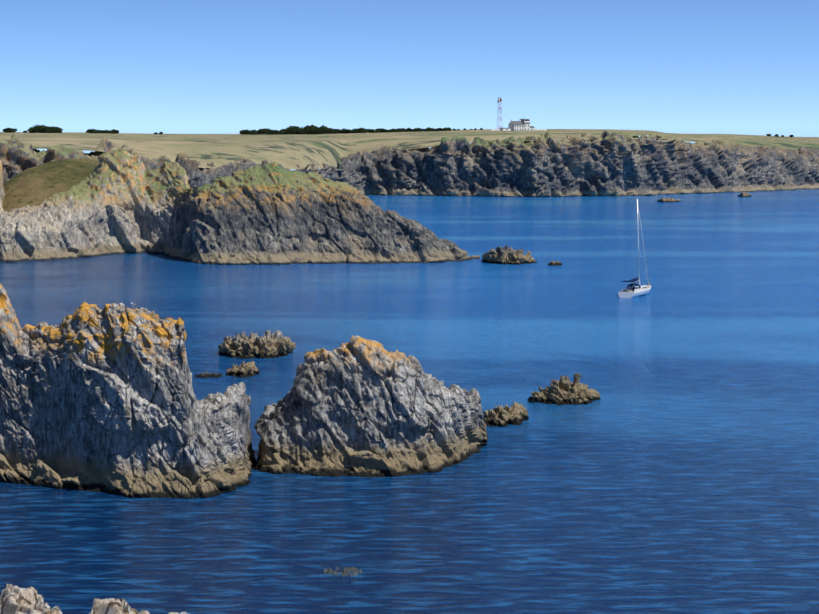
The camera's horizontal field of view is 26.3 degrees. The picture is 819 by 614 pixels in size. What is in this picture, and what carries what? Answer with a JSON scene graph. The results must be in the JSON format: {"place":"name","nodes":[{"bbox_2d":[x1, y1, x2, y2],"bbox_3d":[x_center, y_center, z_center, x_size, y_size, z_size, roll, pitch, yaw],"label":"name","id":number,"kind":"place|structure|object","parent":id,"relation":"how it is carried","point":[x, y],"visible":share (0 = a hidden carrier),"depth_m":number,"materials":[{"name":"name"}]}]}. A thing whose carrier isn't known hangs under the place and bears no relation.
{"place":"outdoors","nodes":[
{"label":"outdoors","id":0,"kind":"place"},
{"bbox_2d":[0,189,818,613],"bbox_3d":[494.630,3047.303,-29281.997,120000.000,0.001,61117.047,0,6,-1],"label":"sea","id":1,"kind":"structure","parent":0,"point":[674,469],"depth_m":183.20,"materials":[{"name":"blue liquid"}]},
{"bbox_2d":[0,149,189,262],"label":"headland","id":2,"kind":"structure","parent":1,"relation":"in","point":[119,201],"depth_m":442.15,"materials":[{"name":"grey stone"}]},
{"bbox_2d":[2,158,99,211],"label":"grassy slope","id":3,"kind":"structure","parent":2,"relation":"on","point":[37,185],"depth_m":456.34,"materials":[{"name":"green plant"}]},
{"bbox_2d":[0,284,257,498],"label":"rock formation","id":4,"kind":"object","parent":1,"relation":"in","point":[94,398],"visible":0.9,"depth_m":155.85,"materials":[{"name":"grey stone"}]},
{"bbox_2d":[195,372,222,377],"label":"rock","id":5,"kind":"object","parent":1,"relation":"in","point":[207,375],"visible":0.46,"depth_m":225.20,"materials":[{"name":"grey stone"}]},
{"bbox_2d":[226,361,259,377],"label":"rock","id":6,"kind":"object","parent":1,"relation":"in","point":[245,370],"visible":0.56,"depth_m":226.29,"materials":[{"name":"brown stone"}]},
{"bbox_2d":[217,329,295,358],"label":"rock","id":7,"kind":"object","parent":1,"relation":"in","point":[276,344],"visible":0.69,"depth_m":245.62,"materials":[{"name":"brown stone"}]},
{"bbox_2d":[164,162,479,264],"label":"promontory","id":8,"kind":"structure","parent":1,"relation":"in","point":[273,213],"depth_m":417.60,"materials":[{"name":"grey stone"}]},
{"bbox_2d":[324,566,361,576],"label":"rock","id":9,"kind":"object","parent":1,"relation":"in","point":[354,570],"visible":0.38,"depth_m":126.49,"materials":[{"name":"grey stone"}]},
{"bbox_2d":[252,335,487,477],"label":"stack","id":10,"kind":"object","parent":1,"relation":"in","point":[357,406],"visible":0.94,"depth_m":163.63,"materials":[{"name":"grey stone"}]},
{"bbox_2d":[483,401,528,426],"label":"rock","id":11,"kind":"object","parent":1,"relation":"in","point":[506,415],"visible":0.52,"depth_m":189.84,"materials":[{"name":"brown stone"}]},
{"bbox_2d":[481,245,536,264],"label":"islet","id":12,"kind":"object","parent":1,"relation":"in","point":[503,255],"visible":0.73,"depth_m":412.05,"materials":[{"name":"stone"}]},
{"bbox_2d":[547,260,561,265],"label":"islet","id":13,"kind":"object","parent":1,"relation":"in","point":[553,263],"visible":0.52,"depth_m":406.46,"materials":[{"name":"stone"}]},
{"bbox_2d":[527,373,599,405],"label":"rock","id":14,"kind":"object","parent":1,"relation":"in","point":[564,391],"visible":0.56,"depth_m":204.59,"materials":[{"name":"brown stone"}]},
{"bbox_2d":[618,199,650,297],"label":"sailing yacht","id":15,"kind":"object","parent":1,"relation":"in","point":[635,290],"visible":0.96,"depth_m":333.45,"materials":[{"name":"white plastic"}]},
{"bbox_2d":[658,197,680,201],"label":"rock","id":16,"kind":"object","parent":1,"relation":"in","point":[668,199],"visible":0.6,"depth_m":747.78,"materials":[{"name":"brown stone"}]},
{"bbox_2d":[738,192,751,196],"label":"rock","id":17,"kind":"object","parent":1,"relation":"in","point":[743,194],"visible":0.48,"depth_m":802.51,"materials":[{"name":"brown stone"}]},
{"bbox_2d":[0,130,818,196],"bbox_3d":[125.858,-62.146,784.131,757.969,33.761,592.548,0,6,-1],"label":"cliffs","id":18,"kind":"structure","parent":0,"point":[606,163],"depth_m":815.66,"materials":[{"name":"grey stone"}]},
{"bbox_2d":[0,129,818,168],"bbox_3d":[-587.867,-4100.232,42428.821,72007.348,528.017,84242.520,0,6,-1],"label":"ground","id":19,"kind":"structure","parent":0,"point":[289,151],"depth_m":855.30,"materials":[{"name":"plant"}]},
{"bbox_2d":[497,98,502,127],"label":"lattice pylon","id":20,"kind":"object","parent":19,"relation":"on","point":[498,101],"visible":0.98,"depth_m":1506.13,"materials":[{"name":"metal"}]},
{"bbox_2d":[491,115,546,130],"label":"building","id":21,"kind":"structure","parent":19,"relation":"on","point":[522,124],"depth_m":1510.61,"materials":[{"name":"paint"}]},
{"bbox_3d":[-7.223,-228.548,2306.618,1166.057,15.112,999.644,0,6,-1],"label":"tree trunks","id":22,"kind":"object","parent":19,"relation":"on","visible":0},
{"bbox_2d":[3,124,793,136],"bbox_3d":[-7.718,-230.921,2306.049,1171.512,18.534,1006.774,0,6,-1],"label":"trees","id":23,"kind":"object","parent":22,"relation":"on","point":[311,129],"visible":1,"depth_m":2286.35,"materials":[{"name":"green plant"}]},
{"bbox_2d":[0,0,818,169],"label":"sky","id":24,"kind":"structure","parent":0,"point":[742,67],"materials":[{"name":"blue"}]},
{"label":"slope","id":25,"kind":"object","parent":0,"visible":0},
{"bbox_2d":[0,584,186,613],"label":"outcrop","id":26,"kind":"object","parent":25,"relation":"on","point":[18,600],"visible":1,"depth_m":21.15,"materials":[{"name":"grey stone"}]}
]}

